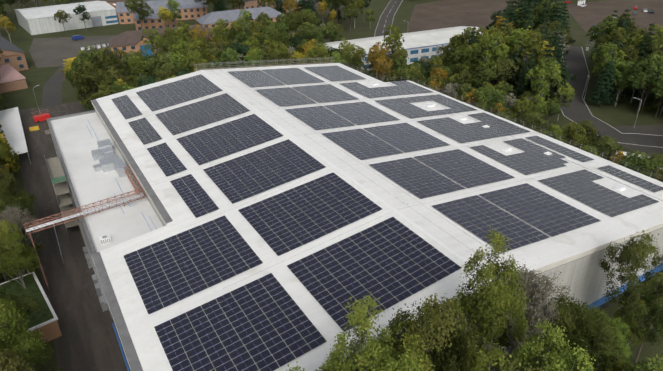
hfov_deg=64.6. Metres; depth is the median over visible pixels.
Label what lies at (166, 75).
tree
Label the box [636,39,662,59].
tree
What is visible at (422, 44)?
long office building
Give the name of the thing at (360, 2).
young tree
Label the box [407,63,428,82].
tree
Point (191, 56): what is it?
young tree
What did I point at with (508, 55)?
tree
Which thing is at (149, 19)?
office building
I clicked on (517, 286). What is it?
tree
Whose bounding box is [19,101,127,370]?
road
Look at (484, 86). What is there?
young tree
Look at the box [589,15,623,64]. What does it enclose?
tree
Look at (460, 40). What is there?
tree
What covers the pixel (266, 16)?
tree
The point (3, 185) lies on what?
young tree
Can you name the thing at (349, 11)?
tree
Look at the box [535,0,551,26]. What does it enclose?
conifer tree
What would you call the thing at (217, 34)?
young tree
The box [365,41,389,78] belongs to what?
tree
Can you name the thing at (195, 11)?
brick office building
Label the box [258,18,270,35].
tree
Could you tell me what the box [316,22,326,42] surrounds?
tree
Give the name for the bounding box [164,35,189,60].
tree
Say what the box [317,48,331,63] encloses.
young tree
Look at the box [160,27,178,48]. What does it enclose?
young tree
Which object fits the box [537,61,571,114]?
tree
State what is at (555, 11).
conifer tree
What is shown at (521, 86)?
conifer tree
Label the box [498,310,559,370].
young tree
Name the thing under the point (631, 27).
tree
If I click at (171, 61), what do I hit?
tree
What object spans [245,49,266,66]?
young tree
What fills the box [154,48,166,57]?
tree
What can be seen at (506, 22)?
conifer tree
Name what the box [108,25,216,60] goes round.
brick office building
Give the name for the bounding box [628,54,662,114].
tree
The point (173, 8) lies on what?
young tree
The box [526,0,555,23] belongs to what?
tree
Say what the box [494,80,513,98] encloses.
tree
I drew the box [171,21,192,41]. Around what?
young tree
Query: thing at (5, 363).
tree
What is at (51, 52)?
yard
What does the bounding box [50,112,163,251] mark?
annex roof sheet
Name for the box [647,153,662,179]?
tree
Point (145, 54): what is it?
tree
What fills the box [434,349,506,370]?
young tree
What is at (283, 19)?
tree
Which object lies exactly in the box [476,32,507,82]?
young tree
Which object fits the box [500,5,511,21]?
conifer tree
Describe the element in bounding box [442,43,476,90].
tree
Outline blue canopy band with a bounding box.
[112,265,662,370]
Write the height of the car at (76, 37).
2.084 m
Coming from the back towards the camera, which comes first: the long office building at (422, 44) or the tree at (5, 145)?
the long office building at (422, 44)
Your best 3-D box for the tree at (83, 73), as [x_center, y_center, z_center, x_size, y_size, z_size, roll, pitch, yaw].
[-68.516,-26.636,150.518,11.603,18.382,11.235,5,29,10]
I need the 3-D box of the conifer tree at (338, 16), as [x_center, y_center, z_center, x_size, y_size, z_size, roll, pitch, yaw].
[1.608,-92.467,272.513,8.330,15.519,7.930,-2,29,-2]
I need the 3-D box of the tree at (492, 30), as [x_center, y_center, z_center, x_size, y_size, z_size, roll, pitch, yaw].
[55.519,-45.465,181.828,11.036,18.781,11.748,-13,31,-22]
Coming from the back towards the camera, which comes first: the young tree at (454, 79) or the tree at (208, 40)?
the tree at (208, 40)
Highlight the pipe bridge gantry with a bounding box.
[23,166,144,290]
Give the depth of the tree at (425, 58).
175.08 m
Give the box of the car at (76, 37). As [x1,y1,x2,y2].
[71,35,84,40]
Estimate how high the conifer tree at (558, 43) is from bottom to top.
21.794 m
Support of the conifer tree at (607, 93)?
on the ground at (622, 112)
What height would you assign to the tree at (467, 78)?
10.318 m
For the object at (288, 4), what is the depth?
261.92 m
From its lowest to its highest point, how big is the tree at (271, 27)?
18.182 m
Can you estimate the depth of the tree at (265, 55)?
175.14 m
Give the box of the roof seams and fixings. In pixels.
[127,70,662,288]
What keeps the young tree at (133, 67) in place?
on the ground at (622, 112)
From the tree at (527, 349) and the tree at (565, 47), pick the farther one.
the tree at (565, 47)
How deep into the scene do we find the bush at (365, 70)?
186.40 m
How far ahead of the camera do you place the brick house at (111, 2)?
307.44 m
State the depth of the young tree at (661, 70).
152.15 m
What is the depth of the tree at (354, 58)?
169.42 m
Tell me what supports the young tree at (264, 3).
on the ground at (622, 112)
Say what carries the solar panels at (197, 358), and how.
on the roof at (141, 323)
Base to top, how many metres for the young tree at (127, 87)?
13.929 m
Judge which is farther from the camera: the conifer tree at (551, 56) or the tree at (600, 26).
the tree at (600, 26)
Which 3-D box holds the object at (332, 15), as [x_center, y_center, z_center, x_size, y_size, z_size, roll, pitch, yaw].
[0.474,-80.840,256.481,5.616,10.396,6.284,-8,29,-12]
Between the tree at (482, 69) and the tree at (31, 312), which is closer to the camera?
the tree at (31, 312)
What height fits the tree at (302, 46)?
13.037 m
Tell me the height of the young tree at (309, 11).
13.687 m
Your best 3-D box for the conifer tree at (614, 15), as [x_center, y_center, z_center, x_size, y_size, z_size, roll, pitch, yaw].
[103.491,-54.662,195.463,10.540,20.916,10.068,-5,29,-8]
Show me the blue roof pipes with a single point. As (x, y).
(122, 191)
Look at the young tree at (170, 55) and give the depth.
167.16 m
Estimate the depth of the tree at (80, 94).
151.91 m
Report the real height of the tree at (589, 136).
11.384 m
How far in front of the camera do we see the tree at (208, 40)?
197.80 m
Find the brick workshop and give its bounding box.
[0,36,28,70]
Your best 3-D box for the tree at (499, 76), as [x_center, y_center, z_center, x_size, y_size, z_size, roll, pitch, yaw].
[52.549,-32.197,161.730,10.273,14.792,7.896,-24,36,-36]
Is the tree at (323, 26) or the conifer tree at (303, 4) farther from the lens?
the conifer tree at (303, 4)
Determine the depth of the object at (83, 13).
257.17 m
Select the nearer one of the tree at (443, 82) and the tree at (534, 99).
the tree at (534, 99)
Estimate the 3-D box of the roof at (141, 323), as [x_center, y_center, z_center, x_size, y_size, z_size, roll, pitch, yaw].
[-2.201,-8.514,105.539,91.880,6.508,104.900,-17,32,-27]
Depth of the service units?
87.10 m
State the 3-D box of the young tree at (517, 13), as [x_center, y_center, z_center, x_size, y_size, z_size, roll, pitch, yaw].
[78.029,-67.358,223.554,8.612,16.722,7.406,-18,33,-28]
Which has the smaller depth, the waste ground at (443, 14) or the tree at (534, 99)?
the tree at (534, 99)
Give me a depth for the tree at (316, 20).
217.68 m
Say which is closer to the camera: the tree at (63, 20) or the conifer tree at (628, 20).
the conifer tree at (628, 20)
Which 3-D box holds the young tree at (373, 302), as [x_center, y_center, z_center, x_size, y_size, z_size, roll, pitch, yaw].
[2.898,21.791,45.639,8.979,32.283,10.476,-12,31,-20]
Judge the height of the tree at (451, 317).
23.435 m
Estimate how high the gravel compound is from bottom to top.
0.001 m
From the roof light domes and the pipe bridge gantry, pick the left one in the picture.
the pipe bridge gantry
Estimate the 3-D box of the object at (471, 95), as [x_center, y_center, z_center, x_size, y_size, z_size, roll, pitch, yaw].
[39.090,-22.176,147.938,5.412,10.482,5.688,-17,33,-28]
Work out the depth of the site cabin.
309.78 m
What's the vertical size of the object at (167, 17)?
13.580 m
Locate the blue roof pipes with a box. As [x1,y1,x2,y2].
[86,121,156,230]
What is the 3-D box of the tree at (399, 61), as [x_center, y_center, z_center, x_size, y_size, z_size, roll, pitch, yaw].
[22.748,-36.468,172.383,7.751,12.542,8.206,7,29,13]
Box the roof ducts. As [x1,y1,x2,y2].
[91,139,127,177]
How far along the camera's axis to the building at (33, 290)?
79.75 m
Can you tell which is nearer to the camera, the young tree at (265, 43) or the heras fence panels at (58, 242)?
the heras fence panels at (58, 242)
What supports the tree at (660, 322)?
on the ground at (622, 112)
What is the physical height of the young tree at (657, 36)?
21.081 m
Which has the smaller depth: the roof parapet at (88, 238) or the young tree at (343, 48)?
the roof parapet at (88, 238)
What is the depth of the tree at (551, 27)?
187.90 m
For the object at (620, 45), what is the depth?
168.88 m
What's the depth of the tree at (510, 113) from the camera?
135.34 m
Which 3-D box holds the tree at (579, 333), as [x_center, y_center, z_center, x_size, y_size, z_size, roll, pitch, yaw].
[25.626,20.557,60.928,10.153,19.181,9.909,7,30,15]
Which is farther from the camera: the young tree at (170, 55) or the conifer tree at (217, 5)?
the conifer tree at (217, 5)
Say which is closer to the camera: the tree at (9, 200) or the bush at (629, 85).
the tree at (9, 200)
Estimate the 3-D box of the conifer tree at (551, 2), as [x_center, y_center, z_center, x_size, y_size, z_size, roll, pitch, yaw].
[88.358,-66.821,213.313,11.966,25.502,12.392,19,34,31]
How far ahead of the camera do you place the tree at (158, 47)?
191.35 m
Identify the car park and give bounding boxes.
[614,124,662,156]
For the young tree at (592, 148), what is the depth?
114.29 m
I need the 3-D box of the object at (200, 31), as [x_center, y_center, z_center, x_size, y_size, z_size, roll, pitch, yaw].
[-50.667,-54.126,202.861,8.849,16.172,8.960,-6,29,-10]
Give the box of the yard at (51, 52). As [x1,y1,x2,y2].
[29,35,115,67]
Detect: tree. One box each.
[0,0,19,17]
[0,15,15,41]
[0,43,6,60]
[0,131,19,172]
[0,148,19,183]
[0,168,44,221]
[0,183,28,228]
[0,191,37,227]
[0,205,24,280]
[0,206,33,272]
[0,220,49,288]
[0,278,29,335]
[0,293,45,340]
[0,300,43,370]
[0,319,54,370]
[0,352,71,370]
[11,0,30,8]
[53,9,70,32]
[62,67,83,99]
[65,62,110,99]
[66,50,103,80]
[72,78,100,102]
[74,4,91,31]
[78,46,107,71]
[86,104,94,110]
[90,47,129,78]
[90,84,119,109]
[100,66,126,83]
[101,68,120,94]
[107,80,130,94]
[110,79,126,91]
[120,51,153,78]
[122,84,135,90]
[124,75,136,87]
[126,55,152,79]
[127,0,150,28]
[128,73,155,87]
[136,50,155,70]
[143,29,165,57]
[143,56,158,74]
[148,55,178,81]
[149,68,174,82]
[153,45,164,52]
[153,53,179,79]
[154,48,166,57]
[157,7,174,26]
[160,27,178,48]
[163,0,182,26]
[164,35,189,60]
[165,51,183,71]
[168,38,189,57]
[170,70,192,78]
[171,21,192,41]
[176,52,187,70]
[176,62,190,71]
[183,35,210,67]
[185,55,205,71]
[186,52,207,69]
[187,0,205,14]
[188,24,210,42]
[201,37,214,48]
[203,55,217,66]
[206,0,215,7]
[208,18,234,48]
[208,47,221,58]
[208,48,245,68]
[211,0,228,11]
[212,36,227,53]
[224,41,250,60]
[225,27,236,43]
[226,0,240,9]
[229,39,242,49]
[232,16,246,42]
[234,31,254,45]
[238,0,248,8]
[238,8,252,23]
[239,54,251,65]
[240,21,257,40]
[242,35,261,53]
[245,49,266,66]
[249,20,270,42]
[257,11,269,23]
[258,0,269,6]
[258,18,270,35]
[258,20,286,45]
[258,38,276,61]
[258,47,279,66]
[262,28,288,48]
[263,352,302,370]
[264,40,288,61]
[274,0,285,14]
[277,13,291,32]
[278,43,296,57]
[279,56,304,65]
[280,22,291,40]
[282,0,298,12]
[282,29,292,45]
[284,10,297,18]
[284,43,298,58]
[288,10,314,55]
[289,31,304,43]
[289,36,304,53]
[290,23,319,42]
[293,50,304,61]
[293,336,368,370]
[294,39,315,54]
[295,0,316,16]
[298,13,320,38]
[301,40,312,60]
[301,51,321,64]
[305,0,320,26]
[305,25,321,40]
[306,7,314,15]
[308,40,326,57]
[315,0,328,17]
[315,0,333,19]
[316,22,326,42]
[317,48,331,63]
[319,285,402,370]
[320,22,339,42]
[321,20,344,41]
[326,0,344,23]
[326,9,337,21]
[327,2,342,21]
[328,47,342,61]
[328,51,346,65]
[334,38,352,54]
[338,0,357,26]
[341,3,360,30]
[343,50,363,69]
[345,0,363,27]
[347,43,364,69]
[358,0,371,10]
[358,356,395,370]
[362,276,477,370]
[365,8,375,20]
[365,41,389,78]
[365,320,422,370]
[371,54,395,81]
[381,25,404,72]
[382,70,402,81]
[389,55,408,79]
[390,45,407,63]
[390,49,405,75]
[397,349,449,370]
[402,65,425,82]
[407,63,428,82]
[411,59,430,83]
[415,301,475,370]
[418,55,431,85]
[425,55,441,74]
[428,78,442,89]
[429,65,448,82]
[431,218,520,358]
[433,66,452,82]
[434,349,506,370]
[438,43,458,67]
[439,78,448,91]
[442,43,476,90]
[443,84,457,96]
[446,311,479,370]
[448,27,483,53]
[448,63,459,76]
[449,74,460,87]
[455,62,476,82]
[455,82,470,98]
[458,27,480,82]
[458,69,473,87]
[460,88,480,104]
[461,40,485,90]
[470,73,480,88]
[473,63,497,89]
[474,86,503,107]
[474,98,497,112]
[475,26,492,52]
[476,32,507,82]
[478,346,545,370]
[479,81,491,94]
[480,27,497,78]
[482,33,507,84]
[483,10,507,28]
[484,332,514,362]
[485,26,513,50]
[485,323,534,358]
[489,57,515,84]
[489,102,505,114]
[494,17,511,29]
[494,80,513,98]
[495,111,511,120]
[495,255,577,343]
[498,10,511,32]
[498,25,517,80]
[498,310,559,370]
[499,108,516,121]
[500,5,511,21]
[501,0,519,17]
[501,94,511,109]
[502,28,528,59]
[503,39,523,95]
[504,93,520,116]
[505,8,525,20]
[505,49,519,79]
[508,5,517,27]
[510,60,530,106]
[511,48,535,95]
[512,29,547,68]
[513,0,528,27]
[513,95,533,124]
[515,0,533,18]
[518,3,535,38]
[518,91,535,107]
[518,110,543,132]
[521,296,613,370]
[524,2,536,26]
[524,293,600,369]
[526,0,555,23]
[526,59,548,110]
[527,57,560,95]
[528,96,546,114]
[528,96,547,120]
[531,40,557,104]
[533,2,549,27]
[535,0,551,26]
[535,31,548,50]
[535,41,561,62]
[536,18,551,48]
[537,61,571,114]
[538,20,568,43]
[539,101,560,126]
[539,342,608,370]
[540,30,568,40]
[544,123,567,142]
[546,1,556,15]
[547,19,566,76]
[549,81,573,120]
[550,0,561,22]
[551,0,569,54]
[554,41,568,56]
[555,66,573,85]
[562,120,585,145]
[563,3,571,44]
[564,314,612,367]
[571,121,599,145]
[579,143,596,154]
[584,145,596,155]
[587,53,618,106]
[588,40,625,79]
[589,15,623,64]
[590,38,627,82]
[591,134,619,159]
[592,9,617,59]
[593,27,631,52]
[593,232,662,336]
[596,17,630,69]
[596,317,638,370]
[599,350,628,370]
[604,14,637,36]
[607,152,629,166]
[609,301,655,351]
[610,58,636,105]
[615,45,638,94]
[616,10,632,37]
[618,45,641,89]
[619,153,654,176]
[621,30,641,53]
[622,273,662,362]
[624,23,655,89]
[624,359,662,370]
[627,71,642,102]
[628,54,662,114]
[630,60,658,100]
[633,26,648,49]
[633,357,662,370]
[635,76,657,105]
[636,24,662,50]
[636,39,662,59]
[636,45,662,104]
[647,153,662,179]
[650,77,662,117]
[651,322,662,341]
[653,64,662,113]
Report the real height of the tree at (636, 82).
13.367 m
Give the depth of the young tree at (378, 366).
36.35 m
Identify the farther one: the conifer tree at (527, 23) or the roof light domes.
the conifer tree at (527, 23)
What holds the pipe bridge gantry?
on the ground at (622, 112)
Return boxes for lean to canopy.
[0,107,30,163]
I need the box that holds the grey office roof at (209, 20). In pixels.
[195,7,284,32]
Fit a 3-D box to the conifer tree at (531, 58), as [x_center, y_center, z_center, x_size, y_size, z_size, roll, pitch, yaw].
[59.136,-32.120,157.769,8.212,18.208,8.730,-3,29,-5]
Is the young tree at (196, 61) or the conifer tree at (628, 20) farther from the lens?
the conifer tree at (628, 20)
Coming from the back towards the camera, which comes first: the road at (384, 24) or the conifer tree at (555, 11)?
the road at (384, 24)
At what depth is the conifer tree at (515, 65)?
161.11 m
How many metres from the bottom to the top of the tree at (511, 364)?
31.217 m
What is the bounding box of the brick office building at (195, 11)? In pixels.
[116,0,207,23]
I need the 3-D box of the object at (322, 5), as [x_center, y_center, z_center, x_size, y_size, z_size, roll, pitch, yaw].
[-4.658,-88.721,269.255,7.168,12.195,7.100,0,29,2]
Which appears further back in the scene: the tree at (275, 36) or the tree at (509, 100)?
the tree at (275, 36)
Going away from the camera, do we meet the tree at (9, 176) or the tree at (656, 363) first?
the tree at (656, 363)
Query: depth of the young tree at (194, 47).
171.46 m
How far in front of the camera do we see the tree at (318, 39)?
207.74 m
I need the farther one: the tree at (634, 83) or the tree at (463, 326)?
the tree at (634, 83)
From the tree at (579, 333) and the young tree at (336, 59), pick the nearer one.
the tree at (579, 333)
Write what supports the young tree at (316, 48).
on the ground at (622, 112)
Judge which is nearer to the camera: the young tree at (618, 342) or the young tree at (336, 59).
the young tree at (618, 342)
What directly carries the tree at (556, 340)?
on the ground at (622, 112)
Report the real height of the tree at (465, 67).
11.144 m
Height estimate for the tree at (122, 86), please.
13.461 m
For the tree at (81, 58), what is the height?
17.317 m
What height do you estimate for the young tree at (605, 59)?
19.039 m
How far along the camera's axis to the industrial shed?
267.48 m
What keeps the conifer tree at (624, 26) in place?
on the ground at (622, 112)
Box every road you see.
[19,101,127,370]
[41,66,69,107]
[374,0,402,36]
[555,46,662,147]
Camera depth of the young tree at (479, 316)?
51.20 m
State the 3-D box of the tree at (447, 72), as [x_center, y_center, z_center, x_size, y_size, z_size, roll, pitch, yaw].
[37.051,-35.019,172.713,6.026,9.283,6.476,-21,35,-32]
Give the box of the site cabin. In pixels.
[577,0,584,5]
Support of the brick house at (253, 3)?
on the ground at (622, 112)
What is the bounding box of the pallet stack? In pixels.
[29,126,39,131]
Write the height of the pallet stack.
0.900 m
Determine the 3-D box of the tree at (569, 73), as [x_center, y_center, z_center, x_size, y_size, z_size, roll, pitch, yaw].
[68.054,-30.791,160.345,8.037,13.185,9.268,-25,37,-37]
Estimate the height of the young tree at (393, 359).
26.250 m
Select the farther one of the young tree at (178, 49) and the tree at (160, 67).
the young tree at (178, 49)
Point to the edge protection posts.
(514, 122)
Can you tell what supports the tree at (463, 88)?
on the ground at (622, 112)
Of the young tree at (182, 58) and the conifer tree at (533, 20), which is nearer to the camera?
the young tree at (182, 58)
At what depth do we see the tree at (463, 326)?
51.24 m
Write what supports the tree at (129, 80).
on the ground at (622, 112)
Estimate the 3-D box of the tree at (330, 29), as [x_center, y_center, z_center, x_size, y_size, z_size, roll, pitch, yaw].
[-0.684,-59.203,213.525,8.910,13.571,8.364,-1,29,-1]
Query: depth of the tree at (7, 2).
288.20 m
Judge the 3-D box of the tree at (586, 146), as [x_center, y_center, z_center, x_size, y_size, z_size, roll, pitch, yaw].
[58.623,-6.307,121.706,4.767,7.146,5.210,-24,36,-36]
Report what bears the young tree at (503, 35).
on the ground at (622, 112)
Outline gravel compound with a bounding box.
[563,0,662,58]
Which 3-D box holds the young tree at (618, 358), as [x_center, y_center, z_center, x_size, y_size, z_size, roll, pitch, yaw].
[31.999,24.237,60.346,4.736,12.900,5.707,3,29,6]
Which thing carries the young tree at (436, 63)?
on the ground at (622, 112)
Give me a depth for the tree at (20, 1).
285.20 m
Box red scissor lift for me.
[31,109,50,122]
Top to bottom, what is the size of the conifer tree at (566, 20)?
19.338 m
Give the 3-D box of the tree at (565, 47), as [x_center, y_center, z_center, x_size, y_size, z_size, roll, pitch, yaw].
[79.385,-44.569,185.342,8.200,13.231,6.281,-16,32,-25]
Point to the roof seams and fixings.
(395, 210)
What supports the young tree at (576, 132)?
on the ground at (622, 112)
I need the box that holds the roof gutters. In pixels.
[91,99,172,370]
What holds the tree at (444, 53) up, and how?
on the ground at (622, 112)
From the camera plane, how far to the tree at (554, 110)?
143.11 m
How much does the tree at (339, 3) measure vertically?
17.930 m
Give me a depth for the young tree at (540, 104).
141.26 m
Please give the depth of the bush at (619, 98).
162.80 m
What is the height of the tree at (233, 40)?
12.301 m
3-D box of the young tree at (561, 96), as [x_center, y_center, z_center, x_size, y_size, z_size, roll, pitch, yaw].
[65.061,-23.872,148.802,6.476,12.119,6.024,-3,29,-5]
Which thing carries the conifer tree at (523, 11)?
on the ground at (622, 112)
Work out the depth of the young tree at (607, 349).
59.64 m
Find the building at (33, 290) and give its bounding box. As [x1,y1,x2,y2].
[0,272,61,345]
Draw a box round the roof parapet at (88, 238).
[46,110,153,313]
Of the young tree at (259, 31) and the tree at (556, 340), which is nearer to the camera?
the tree at (556, 340)
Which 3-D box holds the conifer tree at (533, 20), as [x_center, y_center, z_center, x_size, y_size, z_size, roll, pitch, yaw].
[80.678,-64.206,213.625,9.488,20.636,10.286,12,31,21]
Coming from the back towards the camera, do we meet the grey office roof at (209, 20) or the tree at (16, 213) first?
the grey office roof at (209, 20)
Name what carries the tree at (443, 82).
on the ground at (622, 112)
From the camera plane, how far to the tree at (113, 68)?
160.33 m
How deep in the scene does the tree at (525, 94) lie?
150.28 m
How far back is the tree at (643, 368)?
44.96 m
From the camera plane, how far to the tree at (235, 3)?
281.27 m
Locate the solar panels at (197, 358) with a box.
[111,66,662,370]
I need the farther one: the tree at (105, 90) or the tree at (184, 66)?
the tree at (184, 66)
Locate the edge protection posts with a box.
[341,60,660,177]
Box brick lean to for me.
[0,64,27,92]
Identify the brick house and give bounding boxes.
[84,0,129,8]
[235,0,274,8]
[275,0,309,13]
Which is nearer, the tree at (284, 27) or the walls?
the walls
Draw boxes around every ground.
[0,0,662,370]
[406,0,523,31]
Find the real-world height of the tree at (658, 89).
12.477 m
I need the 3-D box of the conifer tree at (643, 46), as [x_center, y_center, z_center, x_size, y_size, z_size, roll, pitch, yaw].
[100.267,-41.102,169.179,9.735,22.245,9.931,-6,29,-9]
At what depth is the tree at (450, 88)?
153.51 m
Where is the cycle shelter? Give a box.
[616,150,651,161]
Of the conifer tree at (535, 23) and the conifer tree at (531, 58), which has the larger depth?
the conifer tree at (535, 23)
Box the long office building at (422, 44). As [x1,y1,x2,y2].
[320,26,481,71]
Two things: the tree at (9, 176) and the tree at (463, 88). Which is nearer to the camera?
the tree at (9, 176)
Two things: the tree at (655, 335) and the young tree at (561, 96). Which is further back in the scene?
the young tree at (561, 96)
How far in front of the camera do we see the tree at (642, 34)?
178.47 m
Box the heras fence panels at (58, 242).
[52,220,63,262]
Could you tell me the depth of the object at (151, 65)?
170.80 m
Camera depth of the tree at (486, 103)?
137.96 m
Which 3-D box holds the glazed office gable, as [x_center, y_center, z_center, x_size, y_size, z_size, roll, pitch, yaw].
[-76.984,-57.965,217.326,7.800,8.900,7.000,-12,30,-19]
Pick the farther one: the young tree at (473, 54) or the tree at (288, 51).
the tree at (288, 51)
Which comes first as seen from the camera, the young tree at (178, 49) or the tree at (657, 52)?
the tree at (657, 52)
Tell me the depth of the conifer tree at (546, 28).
175.64 m
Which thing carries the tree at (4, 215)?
on the ground at (622, 112)
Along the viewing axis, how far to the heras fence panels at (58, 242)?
97.69 m
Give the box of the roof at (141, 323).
[91,63,662,370]
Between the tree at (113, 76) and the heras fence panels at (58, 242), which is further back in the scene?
the tree at (113, 76)
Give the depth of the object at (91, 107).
135.78 m
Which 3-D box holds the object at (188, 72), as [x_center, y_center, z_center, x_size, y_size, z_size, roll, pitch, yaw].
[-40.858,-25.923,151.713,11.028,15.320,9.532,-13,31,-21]
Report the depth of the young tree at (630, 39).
171.86 m
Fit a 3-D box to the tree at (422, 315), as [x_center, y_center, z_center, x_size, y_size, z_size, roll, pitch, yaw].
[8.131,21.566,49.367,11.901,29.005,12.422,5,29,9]
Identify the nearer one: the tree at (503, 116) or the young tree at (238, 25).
the tree at (503, 116)
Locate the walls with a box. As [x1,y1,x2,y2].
[95,110,662,370]
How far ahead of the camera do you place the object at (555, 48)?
165.65 m
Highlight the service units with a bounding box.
[78,223,108,311]
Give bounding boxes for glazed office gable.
[137,34,154,56]
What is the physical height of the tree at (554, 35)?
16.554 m
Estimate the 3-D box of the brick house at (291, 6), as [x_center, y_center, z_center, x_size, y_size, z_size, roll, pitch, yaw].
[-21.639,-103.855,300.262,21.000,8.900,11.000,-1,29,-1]
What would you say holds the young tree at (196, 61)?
on the ground at (622, 112)
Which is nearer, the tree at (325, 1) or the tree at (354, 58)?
the tree at (354, 58)
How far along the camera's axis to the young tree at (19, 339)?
58.47 m
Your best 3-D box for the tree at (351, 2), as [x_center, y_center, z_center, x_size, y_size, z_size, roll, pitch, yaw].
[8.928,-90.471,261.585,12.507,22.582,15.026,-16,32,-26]
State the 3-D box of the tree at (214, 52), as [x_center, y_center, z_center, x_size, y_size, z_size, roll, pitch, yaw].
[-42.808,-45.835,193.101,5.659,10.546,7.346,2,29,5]
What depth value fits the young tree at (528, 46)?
158.41 m
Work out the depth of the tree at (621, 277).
66.26 m
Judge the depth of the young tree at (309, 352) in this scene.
44.95 m
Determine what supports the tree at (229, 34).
on the ground at (622, 112)
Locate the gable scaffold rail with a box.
[194,57,333,71]
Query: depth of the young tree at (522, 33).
170.18 m
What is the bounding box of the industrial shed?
[15,1,118,34]
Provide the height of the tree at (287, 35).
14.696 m
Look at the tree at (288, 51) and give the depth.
183.24 m
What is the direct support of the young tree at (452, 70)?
on the ground at (622, 112)
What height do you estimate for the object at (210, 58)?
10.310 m
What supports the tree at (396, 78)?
on the ground at (622, 112)
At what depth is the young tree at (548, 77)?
144.71 m
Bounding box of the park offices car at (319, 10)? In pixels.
[286,0,350,14]
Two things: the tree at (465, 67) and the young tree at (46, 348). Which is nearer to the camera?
the young tree at (46, 348)
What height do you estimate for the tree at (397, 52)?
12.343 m
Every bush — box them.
[361,68,368,74]
[613,94,624,102]
[622,81,633,92]
[636,106,646,111]
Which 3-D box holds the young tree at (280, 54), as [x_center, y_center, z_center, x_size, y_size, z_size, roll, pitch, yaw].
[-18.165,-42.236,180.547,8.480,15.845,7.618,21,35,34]
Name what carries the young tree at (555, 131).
on the ground at (622, 112)
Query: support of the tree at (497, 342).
on the ground at (622, 112)
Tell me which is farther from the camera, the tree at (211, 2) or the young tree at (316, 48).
the tree at (211, 2)
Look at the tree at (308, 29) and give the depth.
196.03 m
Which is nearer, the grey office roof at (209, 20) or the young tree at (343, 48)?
the young tree at (343, 48)
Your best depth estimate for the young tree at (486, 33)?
174.05 m
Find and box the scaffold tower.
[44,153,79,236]
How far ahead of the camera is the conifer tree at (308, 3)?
252.50 m
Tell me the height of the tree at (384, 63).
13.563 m
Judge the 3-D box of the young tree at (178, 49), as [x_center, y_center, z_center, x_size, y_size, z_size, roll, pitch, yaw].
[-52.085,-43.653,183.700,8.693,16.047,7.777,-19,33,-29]
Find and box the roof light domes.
[371,82,625,191]
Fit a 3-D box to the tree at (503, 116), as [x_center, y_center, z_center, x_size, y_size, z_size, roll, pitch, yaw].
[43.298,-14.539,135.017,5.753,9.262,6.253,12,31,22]
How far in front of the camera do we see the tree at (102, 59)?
162.87 m
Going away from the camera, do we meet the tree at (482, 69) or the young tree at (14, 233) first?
the young tree at (14, 233)
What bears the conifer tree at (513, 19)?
on the ground at (622, 112)
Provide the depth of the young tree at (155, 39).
193.28 m
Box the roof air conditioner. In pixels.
[99,234,111,244]
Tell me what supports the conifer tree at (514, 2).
on the ground at (622, 112)
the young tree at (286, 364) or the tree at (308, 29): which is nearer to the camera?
the young tree at (286, 364)
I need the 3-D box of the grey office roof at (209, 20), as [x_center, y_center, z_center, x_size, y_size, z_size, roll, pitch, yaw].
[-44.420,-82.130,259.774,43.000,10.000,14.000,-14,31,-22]
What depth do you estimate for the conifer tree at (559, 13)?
200.31 m

